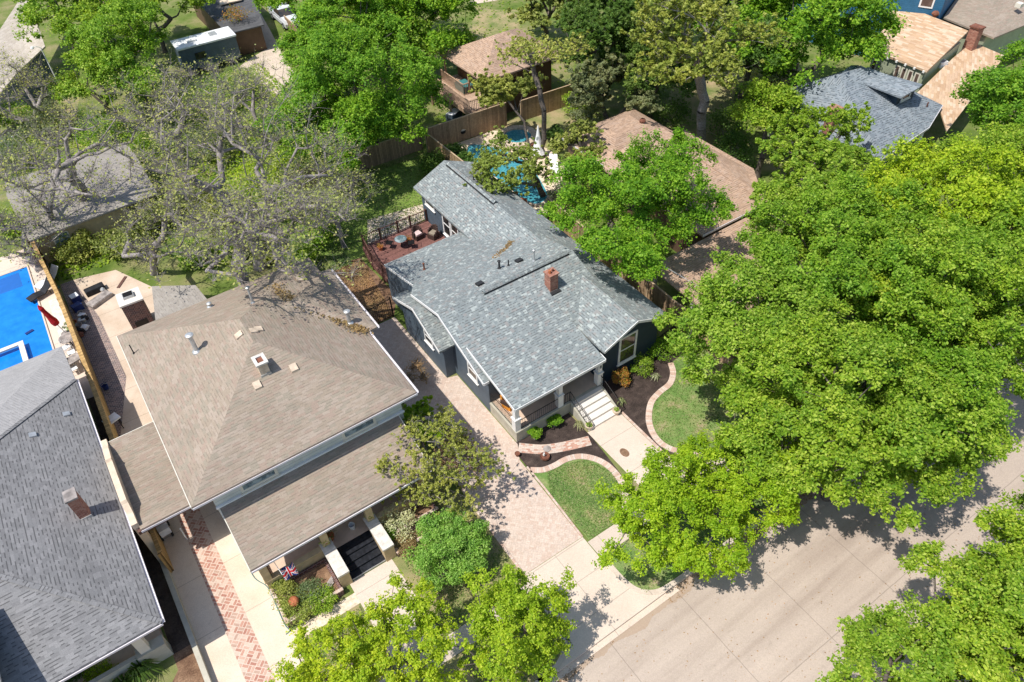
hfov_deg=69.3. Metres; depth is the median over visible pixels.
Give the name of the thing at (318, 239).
shrub
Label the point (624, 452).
water stain
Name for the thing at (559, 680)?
kerb litter
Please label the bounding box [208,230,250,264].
shrub
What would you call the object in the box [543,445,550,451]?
stepping stone
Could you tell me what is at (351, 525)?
bucket
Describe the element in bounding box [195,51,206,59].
window
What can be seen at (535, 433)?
shrub
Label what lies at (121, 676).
ornamental grass
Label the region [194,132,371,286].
pecan tree
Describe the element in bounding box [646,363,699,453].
lawn edging
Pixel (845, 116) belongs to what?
hackberry tree
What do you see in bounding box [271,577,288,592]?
shrub
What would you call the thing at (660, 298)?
timber fence
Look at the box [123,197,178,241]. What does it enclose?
shrub
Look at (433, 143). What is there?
timber fence
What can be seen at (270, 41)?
alley
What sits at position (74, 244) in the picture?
shrub
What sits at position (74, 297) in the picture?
cool box
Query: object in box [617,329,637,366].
window
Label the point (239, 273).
pecan tree
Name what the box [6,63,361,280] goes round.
weeds
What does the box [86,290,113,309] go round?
stone slab
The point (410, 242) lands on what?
patio chair
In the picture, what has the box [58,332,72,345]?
garden table
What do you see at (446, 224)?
window
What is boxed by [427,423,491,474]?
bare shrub
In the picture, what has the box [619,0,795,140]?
cottonwood tree
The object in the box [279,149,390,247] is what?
pecan tree
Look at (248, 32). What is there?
charcoal shed
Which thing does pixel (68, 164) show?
pecan tree
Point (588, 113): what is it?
shrub
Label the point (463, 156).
shrub
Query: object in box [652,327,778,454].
front lawn
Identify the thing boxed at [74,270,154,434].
patio
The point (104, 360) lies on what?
patio brick strip
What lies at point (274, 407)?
brown house
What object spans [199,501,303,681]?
driveway
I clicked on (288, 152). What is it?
shrub
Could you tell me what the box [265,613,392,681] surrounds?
young maple
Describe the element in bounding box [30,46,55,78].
lamp post
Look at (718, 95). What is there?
back lawn
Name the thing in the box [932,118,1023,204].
oak tree
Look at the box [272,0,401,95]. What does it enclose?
maple tree
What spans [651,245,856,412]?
oak tree
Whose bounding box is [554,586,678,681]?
apron ramp
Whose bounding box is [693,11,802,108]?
cedar tree
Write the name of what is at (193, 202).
shrub
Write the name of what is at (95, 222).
weathered shed
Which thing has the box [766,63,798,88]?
timber fence
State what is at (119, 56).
elm tree
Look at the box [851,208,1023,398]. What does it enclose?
oak tree
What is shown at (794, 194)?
oak tree
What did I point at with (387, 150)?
timber fence
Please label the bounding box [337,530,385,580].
dark steps
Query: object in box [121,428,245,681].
driveway
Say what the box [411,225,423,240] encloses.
wicker chair
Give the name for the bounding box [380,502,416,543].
shrub
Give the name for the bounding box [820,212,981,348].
oak tree
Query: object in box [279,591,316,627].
shrub
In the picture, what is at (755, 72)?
shrub
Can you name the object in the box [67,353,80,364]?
grill table
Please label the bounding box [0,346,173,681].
slate house
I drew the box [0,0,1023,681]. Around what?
yard terrain
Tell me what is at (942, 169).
oak tree
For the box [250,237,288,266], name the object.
shrub
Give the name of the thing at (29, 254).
pecan tree
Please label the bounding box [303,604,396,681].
front lawn
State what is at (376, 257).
timber deck
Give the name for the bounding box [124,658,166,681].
ornamental grass
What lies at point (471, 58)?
house
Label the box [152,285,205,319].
patio cover
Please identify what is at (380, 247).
potted plant
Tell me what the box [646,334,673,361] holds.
shrub
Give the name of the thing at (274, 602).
garden hose
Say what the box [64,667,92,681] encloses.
shrub
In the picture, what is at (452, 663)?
front lawn
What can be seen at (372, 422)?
window
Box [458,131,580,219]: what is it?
pool terrace
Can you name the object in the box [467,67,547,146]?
redbud tree
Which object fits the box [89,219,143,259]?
shrub
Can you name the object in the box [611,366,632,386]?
shrub
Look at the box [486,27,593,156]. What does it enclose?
cottonwood tree
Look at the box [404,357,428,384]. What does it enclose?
bare shrub
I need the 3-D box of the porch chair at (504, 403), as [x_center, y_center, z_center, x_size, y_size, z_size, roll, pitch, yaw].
[-0.168,3.235,40.312,0.711,0.900,0.703,28,53,27]
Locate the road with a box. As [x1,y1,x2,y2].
[561,343,1023,681]
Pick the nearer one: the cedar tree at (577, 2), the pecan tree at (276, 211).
the pecan tree at (276, 211)
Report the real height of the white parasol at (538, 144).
2.738 m
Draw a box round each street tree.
[815,586,977,681]
[880,540,1023,681]
[906,541,1023,681]
[965,475,1023,678]
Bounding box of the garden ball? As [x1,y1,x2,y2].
[288,596,298,606]
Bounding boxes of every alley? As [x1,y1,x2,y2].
[240,11,339,157]
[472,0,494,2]
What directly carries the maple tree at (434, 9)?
on the yard terrain at (178, 28)
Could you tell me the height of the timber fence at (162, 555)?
1.730 m
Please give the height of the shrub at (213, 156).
3.329 m
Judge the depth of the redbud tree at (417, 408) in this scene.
37.64 m
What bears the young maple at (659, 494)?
on the yard terrain at (178, 28)
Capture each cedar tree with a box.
[506,0,584,41]
[553,0,665,109]
[557,0,677,43]
[559,46,663,119]
[596,13,707,119]
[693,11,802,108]
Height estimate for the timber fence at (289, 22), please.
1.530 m
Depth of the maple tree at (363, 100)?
52.95 m
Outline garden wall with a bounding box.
[159,560,211,681]
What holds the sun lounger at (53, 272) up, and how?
on the pool deck at (6, 265)
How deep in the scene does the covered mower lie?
64.45 m
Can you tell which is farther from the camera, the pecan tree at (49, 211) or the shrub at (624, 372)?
the pecan tree at (49, 211)
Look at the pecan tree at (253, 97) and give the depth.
57.39 m
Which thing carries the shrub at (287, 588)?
in the brick planter at (320, 569)
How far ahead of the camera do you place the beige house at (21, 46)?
70.65 m
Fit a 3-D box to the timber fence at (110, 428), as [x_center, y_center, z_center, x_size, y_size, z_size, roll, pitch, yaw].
[-27.511,-0.768,46.240,0.563,1.880,26.656,-28,50,-23]
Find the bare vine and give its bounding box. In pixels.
[220,3,254,23]
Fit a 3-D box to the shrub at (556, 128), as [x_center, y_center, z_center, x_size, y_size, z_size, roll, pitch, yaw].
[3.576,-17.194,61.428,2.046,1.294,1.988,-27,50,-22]
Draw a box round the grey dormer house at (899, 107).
[767,65,942,175]
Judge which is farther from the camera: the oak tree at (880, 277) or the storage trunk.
the storage trunk
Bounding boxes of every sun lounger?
[26,277,51,303]
[34,264,57,288]
[549,153,558,173]
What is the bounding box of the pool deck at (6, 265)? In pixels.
[0,249,93,399]
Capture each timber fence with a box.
[30,241,118,440]
[149,527,173,572]
[283,15,301,32]
[287,129,422,191]
[425,102,506,151]
[427,134,462,160]
[520,84,573,120]
[547,197,764,377]
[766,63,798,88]
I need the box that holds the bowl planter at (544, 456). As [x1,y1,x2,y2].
[540,452,549,460]
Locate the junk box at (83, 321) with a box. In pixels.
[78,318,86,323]
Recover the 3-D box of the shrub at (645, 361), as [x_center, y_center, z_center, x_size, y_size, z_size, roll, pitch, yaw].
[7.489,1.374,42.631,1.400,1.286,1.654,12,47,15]
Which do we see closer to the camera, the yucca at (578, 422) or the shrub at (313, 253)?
the yucca at (578, 422)
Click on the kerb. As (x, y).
(662, 589)
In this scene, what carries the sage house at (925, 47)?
on the yard terrain at (178, 28)
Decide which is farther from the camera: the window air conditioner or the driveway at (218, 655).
the window air conditioner
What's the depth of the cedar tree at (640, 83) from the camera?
58.32 m
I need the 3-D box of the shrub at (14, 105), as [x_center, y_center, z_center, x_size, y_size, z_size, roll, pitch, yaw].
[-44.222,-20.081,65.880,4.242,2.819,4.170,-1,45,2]
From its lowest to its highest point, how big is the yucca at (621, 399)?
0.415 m
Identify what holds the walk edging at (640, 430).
on the yard terrain at (178, 28)
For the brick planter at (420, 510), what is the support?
on the yard terrain at (178, 28)
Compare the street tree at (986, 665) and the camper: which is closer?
the street tree at (986, 665)
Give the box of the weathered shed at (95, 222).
[6,145,158,262]
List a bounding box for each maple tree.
[250,83,429,186]
[252,0,348,27]
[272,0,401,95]
[279,7,453,158]
[320,0,425,55]
[329,0,445,87]
[349,0,485,79]
[537,125,738,288]
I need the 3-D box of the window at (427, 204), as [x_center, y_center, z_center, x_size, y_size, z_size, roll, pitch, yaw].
[-5.735,-9.487,51.697,0.140,0.610,1.400,-27,50,-22]
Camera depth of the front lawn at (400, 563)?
34.56 m
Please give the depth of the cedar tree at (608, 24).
57.98 m
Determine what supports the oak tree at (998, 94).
on the yard terrain at (178, 28)
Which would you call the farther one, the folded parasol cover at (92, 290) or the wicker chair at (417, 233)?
the wicker chair at (417, 233)
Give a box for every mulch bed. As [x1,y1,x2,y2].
[516,413,631,497]
[603,326,704,469]
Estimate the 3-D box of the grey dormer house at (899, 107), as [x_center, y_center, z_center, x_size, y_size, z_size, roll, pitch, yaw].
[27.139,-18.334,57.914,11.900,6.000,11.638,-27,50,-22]
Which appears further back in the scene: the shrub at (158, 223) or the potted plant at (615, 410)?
the shrub at (158, 223)
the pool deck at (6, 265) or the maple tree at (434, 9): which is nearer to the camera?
the pool deck at (6, 265)
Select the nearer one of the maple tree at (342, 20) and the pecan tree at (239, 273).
the pecan tree at (239, 273)
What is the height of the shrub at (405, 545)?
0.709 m
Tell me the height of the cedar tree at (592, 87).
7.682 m
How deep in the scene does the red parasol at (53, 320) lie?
46.16 m
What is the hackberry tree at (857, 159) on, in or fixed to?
on the yard terrain at (178, 28)
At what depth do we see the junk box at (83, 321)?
47.80 m
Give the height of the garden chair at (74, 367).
0.842 m
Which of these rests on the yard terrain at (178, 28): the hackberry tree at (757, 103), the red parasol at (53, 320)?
the hackberry tree at (757, 103)
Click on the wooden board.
(122, 281)
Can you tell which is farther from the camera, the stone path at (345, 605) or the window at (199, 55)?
the window at (199, 55)
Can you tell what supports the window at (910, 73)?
in the sage house at (925, 47)
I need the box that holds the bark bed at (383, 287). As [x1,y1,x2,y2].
[339,258,395,323]
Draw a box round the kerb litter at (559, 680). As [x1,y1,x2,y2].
[556,487,821,681]
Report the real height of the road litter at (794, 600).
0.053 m
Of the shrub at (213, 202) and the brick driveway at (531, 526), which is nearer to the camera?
the brick driveway at (531, 526)
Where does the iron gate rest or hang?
on the yard terrain at (178, 28)
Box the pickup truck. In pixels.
[268,4,298,29]
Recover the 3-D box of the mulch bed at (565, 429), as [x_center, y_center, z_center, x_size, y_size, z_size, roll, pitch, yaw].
[3.370,6.708,38.401,3.950,0.001,6.800,-27,50,-22]
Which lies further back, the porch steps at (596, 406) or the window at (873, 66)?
the window at (873, 66)
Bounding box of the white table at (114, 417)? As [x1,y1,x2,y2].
[102,412,123,427]
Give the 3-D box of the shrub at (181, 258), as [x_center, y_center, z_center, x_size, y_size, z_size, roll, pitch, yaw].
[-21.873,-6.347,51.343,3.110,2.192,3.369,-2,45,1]
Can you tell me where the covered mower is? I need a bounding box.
[446,108,461,120]
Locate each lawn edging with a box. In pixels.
[530,454,628,515]
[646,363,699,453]
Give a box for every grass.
[112,673,138,681]
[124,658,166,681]
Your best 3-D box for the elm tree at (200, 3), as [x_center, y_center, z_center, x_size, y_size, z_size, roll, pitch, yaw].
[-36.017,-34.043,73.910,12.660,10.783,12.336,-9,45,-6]
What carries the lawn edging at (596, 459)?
on the front lawn at (542, 478)
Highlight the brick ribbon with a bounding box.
[177,508,275,681]
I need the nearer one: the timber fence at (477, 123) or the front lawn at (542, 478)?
the front lawn at (542, 478)
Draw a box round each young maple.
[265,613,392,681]
[330,570,489,681]
[459,563,577,681]
[588,429,760,582]
[684,432,805,547]
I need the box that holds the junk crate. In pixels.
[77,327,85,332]
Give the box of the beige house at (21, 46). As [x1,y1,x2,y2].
[0,1,55,107]
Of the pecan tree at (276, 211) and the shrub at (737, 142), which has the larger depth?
the shrub at (737, 142)
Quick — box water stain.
[620,448,628,456]
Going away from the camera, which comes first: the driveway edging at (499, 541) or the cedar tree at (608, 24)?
the driveway edging at (499, 541)
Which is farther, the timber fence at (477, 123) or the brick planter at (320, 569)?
the timber fence at (477, 123)
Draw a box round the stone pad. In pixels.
[49,296,67,336]
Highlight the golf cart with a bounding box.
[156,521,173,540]
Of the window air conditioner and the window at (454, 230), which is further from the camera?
the window air conditioner
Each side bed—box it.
[88,396,189,653]
[163,627,203,681]
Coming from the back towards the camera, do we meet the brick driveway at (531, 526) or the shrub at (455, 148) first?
the shrub at (455, 148)
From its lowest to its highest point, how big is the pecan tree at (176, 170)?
14.407 m
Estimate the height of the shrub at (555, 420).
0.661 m
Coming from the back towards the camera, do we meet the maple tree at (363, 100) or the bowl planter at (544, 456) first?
the maple tree at (363, 100)
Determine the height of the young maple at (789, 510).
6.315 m
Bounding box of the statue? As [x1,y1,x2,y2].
[323,576,333,594]
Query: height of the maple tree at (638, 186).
10.258 m
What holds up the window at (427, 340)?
in the blue house at (525, 311)
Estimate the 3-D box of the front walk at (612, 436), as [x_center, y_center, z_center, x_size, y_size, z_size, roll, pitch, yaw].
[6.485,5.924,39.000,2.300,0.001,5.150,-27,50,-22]
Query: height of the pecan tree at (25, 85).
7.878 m
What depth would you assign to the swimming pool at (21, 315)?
48.21 m
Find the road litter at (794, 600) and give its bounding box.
[581,484,990,681]
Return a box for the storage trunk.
[70,301,84,312]
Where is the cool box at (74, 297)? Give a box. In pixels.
[68,292,81,303]
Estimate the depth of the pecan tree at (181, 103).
57.91 m
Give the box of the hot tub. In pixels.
[497,125,536,150]
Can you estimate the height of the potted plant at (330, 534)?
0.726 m
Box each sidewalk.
[379,582,532,681]
[588,406,801,554]
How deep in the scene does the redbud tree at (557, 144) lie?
54.19 m
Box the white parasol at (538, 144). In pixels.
[532,126,545,157]
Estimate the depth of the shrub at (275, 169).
56.67 m
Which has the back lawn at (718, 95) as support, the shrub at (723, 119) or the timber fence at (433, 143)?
the shrub at (723, 119)
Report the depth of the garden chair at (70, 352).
45.47 m
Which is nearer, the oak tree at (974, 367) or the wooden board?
the oak tree at (974, 367)
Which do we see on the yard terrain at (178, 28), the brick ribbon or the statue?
the brick ribbon
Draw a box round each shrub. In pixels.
[0,98,32,130]
[0,125,40,170]
[0,207,21,237]
[15,96,80,140]
[49,227,104,265]
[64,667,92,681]
[72,110,131,151]
[82,658,118,681]
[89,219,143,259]
[119,126,172,162]
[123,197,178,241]
[155,170,211,211]
[174,116,247,165]
[174,234,220,270]
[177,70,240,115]
[193,190,242,235]
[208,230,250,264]
[219,64,264,98]
[230,143,293,193]
[248,96,288,136]
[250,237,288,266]
[252,180,308,217]
[267,578,301,610]
[270,131,327,169]
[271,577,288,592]
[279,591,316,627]
[283,244,318,265]
[294,213,342,248]
[294,577,326,606]
[306,583,338,616]
[318,109,357,141]
[380,121,419,140]
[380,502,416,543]
[385,526,396,541]
[393,532,415,556]
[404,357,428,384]
[418,147,445,175]
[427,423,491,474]
[439,142,467,159]
[456,151,473,161]
[527,426,542,439]
[545,181,573,205]
[546,123,563,140]
[546,413,563,427]
[562,91,587,113]
[568,105,604,124]
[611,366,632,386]
[624,76,668,103]
[629,352,653,377]
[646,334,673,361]
[651,92,696,127]
[662,331,676,353]
[693,104,744,145]
[712,128,760,166]
[740,64,784,86]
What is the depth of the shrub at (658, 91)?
64.69 m
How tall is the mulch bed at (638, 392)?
0.001 m
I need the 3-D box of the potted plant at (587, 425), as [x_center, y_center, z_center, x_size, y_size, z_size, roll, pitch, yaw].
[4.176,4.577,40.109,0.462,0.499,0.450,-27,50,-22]
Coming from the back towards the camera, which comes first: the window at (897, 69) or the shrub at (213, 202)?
the window at (897, 69)
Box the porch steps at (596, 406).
[570,375,620,431]
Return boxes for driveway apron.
[526,537,675,672]
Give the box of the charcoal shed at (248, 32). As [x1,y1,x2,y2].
[194,0,266,55]
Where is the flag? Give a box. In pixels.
[274,562,297,579]
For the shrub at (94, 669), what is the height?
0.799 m
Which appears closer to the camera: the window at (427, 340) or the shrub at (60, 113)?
the window at (427, 340)
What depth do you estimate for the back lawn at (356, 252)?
56.38 m
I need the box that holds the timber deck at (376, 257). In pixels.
[361,208,444,283]
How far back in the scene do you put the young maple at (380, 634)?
28.36 m
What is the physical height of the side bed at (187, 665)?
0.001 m
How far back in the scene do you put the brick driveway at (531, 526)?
38.18 m
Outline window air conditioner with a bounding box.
[938,59,948,68]
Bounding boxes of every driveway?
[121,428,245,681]
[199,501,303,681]
[371,317,580,573]
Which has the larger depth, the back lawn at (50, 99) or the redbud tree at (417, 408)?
the back lawn at (50, 99)
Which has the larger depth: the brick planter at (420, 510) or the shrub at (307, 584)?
the brick planter at (420, 510)
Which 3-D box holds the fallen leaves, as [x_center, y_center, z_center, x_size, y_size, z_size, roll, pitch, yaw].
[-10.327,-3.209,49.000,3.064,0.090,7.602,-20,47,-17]
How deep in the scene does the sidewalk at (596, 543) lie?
35.63 m
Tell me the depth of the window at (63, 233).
52.12 m
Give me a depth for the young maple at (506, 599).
28.62 m
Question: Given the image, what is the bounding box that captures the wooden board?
[117,276,126,287]
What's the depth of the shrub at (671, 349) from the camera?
43.56 m
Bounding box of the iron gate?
[366,297,393,322]
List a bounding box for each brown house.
[100,258,430,588]
[943,0,1023,61]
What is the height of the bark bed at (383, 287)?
0.001 m
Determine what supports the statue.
in the brick planter at (320, 569)
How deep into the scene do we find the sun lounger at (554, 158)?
58.63 m
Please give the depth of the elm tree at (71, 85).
61.99 m
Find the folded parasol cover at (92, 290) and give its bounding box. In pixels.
[83,282,105,297]
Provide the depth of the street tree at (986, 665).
23.75 m
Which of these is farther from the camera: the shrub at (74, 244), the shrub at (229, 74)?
the shrub at (229, 74)
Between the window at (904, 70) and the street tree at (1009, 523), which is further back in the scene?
the window at (904, 70)
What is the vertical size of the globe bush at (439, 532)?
2.712 m
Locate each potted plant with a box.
[326,530,336,540]
[377,243,383,250]
[585,421,592,429]
[612,407,620,414]
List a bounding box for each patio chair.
[384,235,393,249]
[407,240,414,248]
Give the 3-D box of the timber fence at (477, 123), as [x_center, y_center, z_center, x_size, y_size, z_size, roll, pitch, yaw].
[-3.752,-17.865,61.862,7.663,2.130,0.145,-25,49,-20]
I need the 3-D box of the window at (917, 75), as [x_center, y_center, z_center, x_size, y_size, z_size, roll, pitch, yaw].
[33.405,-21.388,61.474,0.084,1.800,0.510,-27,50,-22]
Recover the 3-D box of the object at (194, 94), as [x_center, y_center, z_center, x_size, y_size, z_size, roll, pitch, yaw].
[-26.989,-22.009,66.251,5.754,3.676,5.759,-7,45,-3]
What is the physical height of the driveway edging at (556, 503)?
0.060 m
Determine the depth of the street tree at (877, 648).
24.81 m
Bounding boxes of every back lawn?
[0,95,78,140]
[256,152,435,261]
[456,10,519,46]
[495,106,599,149]
[665,72,739,148]
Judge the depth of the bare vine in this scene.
75.15 m
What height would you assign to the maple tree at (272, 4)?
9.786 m
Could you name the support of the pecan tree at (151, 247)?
on the yard terrain at (178, 28)
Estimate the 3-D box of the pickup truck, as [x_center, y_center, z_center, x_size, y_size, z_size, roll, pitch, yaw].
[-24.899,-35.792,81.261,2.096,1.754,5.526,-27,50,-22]
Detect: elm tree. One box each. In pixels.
[6,0,81,51]
[11,0,165,70]
[44,45,148,125]
[57,0,170,112]
[88,0,215,52]
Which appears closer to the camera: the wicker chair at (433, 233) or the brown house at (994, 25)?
the wicker chair at (433, 233)
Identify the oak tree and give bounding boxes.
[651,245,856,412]
[710,364,914,506]
[714,293,998,533]
[735,169,995,346]
[735,170,883,268]
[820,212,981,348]
[824,312,1016,477]
[845,133,1023,303]
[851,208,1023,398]
[855,345,1023,505]
[918,181,1023,344]
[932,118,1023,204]
[949,34,1023,144]
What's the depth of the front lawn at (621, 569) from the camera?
34.95 m
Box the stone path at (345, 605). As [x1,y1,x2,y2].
[289,593,359,640]
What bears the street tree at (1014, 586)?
on the verge
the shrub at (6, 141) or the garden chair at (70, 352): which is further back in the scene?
the shrub at (6, 141)
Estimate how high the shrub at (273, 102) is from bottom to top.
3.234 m
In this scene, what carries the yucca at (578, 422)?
on the mulch bed at (565, 429)
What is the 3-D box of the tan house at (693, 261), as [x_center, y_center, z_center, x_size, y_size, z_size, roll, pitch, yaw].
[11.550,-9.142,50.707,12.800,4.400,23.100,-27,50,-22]
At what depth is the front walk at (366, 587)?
34.19 m
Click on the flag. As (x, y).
(287, 572)
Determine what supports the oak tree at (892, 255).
on the front lawn at (718, 409)
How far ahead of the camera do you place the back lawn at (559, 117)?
64.17 m
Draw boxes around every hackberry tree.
[683,0,801,82]
[710,0,911,87]
[724,71,826,178]
[749,126,899,216]
[767,100,875,167]
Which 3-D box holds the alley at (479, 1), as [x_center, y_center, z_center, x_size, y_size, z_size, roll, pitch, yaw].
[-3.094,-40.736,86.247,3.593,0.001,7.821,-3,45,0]
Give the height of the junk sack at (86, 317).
0.385 m
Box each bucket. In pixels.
[101,382,108,389]
[348,522,354,529]
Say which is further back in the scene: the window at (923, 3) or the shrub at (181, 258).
the window at (923, 3)
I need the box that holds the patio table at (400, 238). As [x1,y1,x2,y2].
[394,235,406,246]
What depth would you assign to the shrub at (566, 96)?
64.28 m
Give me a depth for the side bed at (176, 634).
34.50 m
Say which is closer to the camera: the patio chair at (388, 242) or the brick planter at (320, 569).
the brick planter at (320, 569)
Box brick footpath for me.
[518,436,591,453]
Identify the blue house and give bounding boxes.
[384,160,669,441]
[786,0,954,55]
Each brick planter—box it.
[270,558,344,627]
[381,501,438,535]
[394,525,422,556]
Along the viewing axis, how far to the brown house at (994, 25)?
65.70 m
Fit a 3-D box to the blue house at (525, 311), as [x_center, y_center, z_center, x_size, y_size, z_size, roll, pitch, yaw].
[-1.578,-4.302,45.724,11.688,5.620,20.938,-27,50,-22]
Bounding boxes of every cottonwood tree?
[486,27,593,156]
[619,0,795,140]
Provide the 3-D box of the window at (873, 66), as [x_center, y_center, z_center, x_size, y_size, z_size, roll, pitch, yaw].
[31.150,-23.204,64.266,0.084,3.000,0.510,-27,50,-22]
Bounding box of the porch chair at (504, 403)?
[500,395,511,411]
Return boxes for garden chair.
[59,339,71,353]
[64,345,75,355]
[69,361,79,372]
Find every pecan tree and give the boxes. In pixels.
[0,42,77,138]
[0,89,178,213]
[0,109,113,222]
[0,192,85,270]
[79,47,220,162]
[99,170,223,288]
[100,55,374,270]
[143,169,340,289]
[183,44,302,156]
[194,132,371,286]
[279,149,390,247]
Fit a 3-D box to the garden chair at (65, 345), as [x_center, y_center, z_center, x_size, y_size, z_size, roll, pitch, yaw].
[-27.582,0.363,45.861,0.550,0.842,0.557,-27,50,-22]
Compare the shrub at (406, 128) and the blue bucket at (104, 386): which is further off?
the shrub at (406, 128)
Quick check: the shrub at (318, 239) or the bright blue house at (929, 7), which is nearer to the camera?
the shrub at (318, 239)
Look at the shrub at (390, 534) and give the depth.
35.57 m
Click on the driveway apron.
(606, 603)
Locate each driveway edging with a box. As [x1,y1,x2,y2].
[444,458,525,574]
[526,466,582,536]
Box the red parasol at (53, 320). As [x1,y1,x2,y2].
[37,305,69,334]
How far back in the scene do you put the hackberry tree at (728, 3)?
61.96 m
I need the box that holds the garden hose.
[251,572,289,633]
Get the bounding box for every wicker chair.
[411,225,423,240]
[427,224,439,240]
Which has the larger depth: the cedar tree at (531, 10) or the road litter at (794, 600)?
the cedar tree at (531, 10)
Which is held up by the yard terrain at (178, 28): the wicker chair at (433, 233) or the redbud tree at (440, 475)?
the redbud tree at (440, 475)
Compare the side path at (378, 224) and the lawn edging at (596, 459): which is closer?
the lawn edging at (596, 459)
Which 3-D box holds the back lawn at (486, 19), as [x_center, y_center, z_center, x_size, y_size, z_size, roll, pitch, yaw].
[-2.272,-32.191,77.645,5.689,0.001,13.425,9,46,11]
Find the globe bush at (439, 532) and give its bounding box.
[402,508,492,592]
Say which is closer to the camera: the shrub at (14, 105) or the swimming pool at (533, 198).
the swimming pool at (533, 198)
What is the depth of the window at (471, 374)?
41.13 m
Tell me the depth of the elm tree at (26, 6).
70.19 m
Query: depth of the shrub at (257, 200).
54.02 m
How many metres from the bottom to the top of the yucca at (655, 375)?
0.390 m
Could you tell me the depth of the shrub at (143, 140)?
60.88 m
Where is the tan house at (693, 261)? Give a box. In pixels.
[561,109,802,335]
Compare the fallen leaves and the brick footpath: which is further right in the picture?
the brick footpath
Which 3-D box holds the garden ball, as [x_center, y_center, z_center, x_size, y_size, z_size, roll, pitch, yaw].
[-9.770,11.643,33.149,0.477,0.386,0.482,-27,50,-22]
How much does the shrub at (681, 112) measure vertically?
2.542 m
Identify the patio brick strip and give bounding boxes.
[61,280,125,436]
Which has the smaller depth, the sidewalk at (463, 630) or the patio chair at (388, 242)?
the sidewalk at (463, 630)
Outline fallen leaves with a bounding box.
[320,260,392,322]
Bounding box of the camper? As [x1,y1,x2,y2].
[170,26,240,74]
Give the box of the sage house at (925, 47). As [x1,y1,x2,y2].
[869,11,1003,131]
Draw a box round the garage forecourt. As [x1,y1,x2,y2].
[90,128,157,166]
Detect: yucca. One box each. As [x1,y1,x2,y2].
[574,420,583,430]
[616,397,626,406]
[650,373,659,381]
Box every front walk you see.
[350,559,434,658]
[588,413,684,484]
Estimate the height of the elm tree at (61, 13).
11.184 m
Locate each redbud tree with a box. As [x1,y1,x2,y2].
[373,400,515,520]
[402,395,444,457]
[462,125,554,197]
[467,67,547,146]
[541,112,607,184]
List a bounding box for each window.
[51,230,70,247]
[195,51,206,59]
[239,468,280,494]
[342,417,377,441]
[423,329,434,350]
[425,200,435,213]
[441,214,450,236]
[450,223,458,234]
[467,362,478,385]
[511,72,516,85]
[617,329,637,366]
[870,58,877,69]
[892,64,901,76]
[899,67,907,78]
[906,69,914,80]
[912,72,920,82]
[918,0,934,8]
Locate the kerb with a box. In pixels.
[534,324,1023,681]
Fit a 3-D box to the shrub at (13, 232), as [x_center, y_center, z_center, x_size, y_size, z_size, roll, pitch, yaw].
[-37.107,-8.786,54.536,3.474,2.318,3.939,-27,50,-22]
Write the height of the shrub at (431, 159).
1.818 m
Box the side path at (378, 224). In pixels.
[367,204,423,244]
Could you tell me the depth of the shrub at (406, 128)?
61.14 m
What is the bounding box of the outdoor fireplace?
[115,287,153,328]
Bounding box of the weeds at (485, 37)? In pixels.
[365,0,701,147]
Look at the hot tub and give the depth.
61.97 m
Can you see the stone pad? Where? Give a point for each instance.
(56, 310)
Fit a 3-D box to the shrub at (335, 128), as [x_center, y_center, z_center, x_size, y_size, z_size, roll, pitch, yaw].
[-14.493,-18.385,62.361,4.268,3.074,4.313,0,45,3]
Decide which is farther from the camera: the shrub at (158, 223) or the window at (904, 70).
the window at (904, 70)
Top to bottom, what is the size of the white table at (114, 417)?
0.818 m
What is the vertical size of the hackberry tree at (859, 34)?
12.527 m
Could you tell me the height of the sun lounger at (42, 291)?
0.938 m
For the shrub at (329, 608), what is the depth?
33.33 m
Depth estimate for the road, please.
33.37 m
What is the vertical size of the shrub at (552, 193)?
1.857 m
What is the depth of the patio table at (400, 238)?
50.77 m
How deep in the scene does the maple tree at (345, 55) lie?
53.86 m
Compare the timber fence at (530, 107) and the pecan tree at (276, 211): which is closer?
the pecan tree at (276, 211)
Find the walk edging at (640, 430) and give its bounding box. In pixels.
[621,412,685,472]
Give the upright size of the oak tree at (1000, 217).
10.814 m
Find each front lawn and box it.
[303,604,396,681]
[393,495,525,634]
[418,610,560,681]
[534,459,621,539]
[610,334,981,589]
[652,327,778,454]
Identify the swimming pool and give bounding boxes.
[0,265,53,370]
[465,142,549,206]
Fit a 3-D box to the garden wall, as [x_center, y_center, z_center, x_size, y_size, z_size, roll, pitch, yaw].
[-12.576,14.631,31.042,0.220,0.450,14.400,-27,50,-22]
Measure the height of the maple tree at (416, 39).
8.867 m

